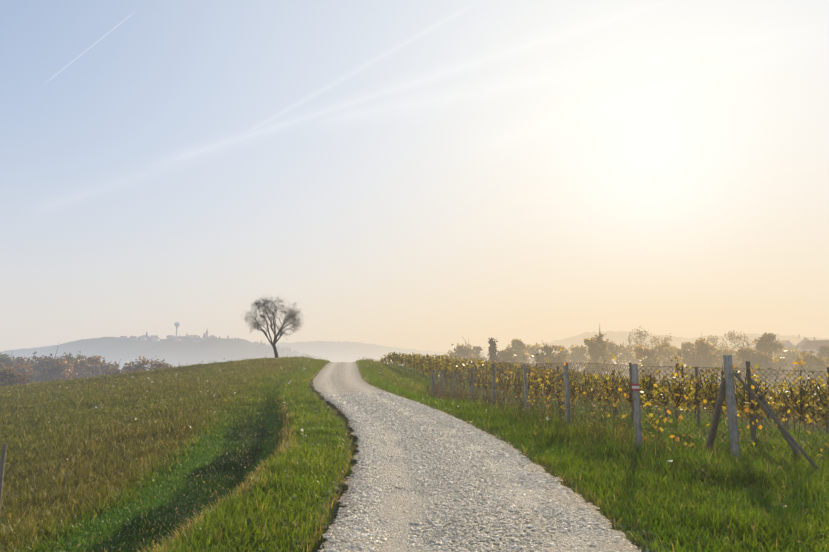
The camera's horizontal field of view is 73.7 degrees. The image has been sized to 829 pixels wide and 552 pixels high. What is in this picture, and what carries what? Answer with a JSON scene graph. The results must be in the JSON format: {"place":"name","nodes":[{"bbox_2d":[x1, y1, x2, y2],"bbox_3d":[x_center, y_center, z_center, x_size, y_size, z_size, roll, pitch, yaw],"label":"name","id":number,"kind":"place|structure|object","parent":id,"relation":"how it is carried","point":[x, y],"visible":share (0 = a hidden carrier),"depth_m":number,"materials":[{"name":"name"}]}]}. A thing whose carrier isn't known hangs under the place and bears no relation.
{"place":"outdoors","nodes":[
{"label":"outdoors","id":0,"kind":"place"},
{"bbox_2d":[0,331,828,551],"bbox_3d":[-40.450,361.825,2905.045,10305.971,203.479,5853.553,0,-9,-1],"label":"terrain ground","id":1,"kind":"structure","parent":0,"point":[185,350],"depth_m":908.89,"materials":[{"name":"green plant"}]},
{"bbox_2d":[0,345,171,386],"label":"valley trees","id":2,"kind":"object","parent":1,"relation":"on","point":[17,369],"visible":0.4,"depth_m":144.79,"materials":[{"name":"grey plant"}]},
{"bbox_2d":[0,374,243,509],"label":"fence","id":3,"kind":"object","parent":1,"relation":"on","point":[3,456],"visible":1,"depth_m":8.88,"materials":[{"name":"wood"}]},
{"bbox_2d":[240,295,305,357],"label":"tree","id":4,"kind":"object","parent":1,"relation":"on","point":[257,305],"visible":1,"depth_m":69.14,"materials":[{"name":"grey plant"}]},
{"bbox_2d":[0,356,828,551],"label":"grass","id":5,"kind":"structure","parent":1,"relation":"on","point":[810,481],"depth_m":10.14,"materials":[{"name":"green plant"}]},
{"bbox_2d":[0,354,828,551],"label":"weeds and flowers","id":6,"kind":"object","parent":1,"relation":"on","point":[519,406],"visible":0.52,"depth_m":12.78,"materials":[{"name":"green plant"}]},
{"bbox_2d":[120,322,826,358],"bbox_3d":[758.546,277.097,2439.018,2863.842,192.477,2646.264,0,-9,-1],"label":"distant buildings","id":7,"kind":"structure","parent":1,"relation":"on","point":[195,338],"depth_m":1213.58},
{"bbox_2d":[311,362,640,551],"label":"gravel road","id":8,"kind":"structure","parent":1,"relation":"on","point":[337,377],"depth_m":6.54,"materials":[{"name":"grey gravel"}]},
{"bbox_2d":[379,348,828,461],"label":"vineyard rows","id":9,"kind":"object","parent":1,"relation":"on","point":[427,363],"visible":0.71,"depth_m":16.82,"materials":[{"name":"yellow plant"}]},
{"bbox_2d":[431,355,828,471],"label":"chainlink fence","id":10,"kind":"object","parent":1,"relation":"on","point":[726,388],"visible":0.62,"depth_m":10.06,"materials":[{"name":"metal"}]},
{"bbox_2d":[445,326,828,395],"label":"trees","id":11,"kind":"object","parent":1,"relation":"on","point":[600,350],"visible":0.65,"depth_m":201.94,"materials":[{"name":"grey plant"}]},
{"bbox_2d":[745,334,828,394],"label":"houses","id":12,"kind":"structure","parent":1,"relation":"on","point":[801,344],"depth_m":340.71,"materials":[{"name":"tile"}]},
{"bbox_2d":[0,0,828,352],"label":"sky","id":13,"kind":"structure","parent":0,"point":[422,175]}
]}

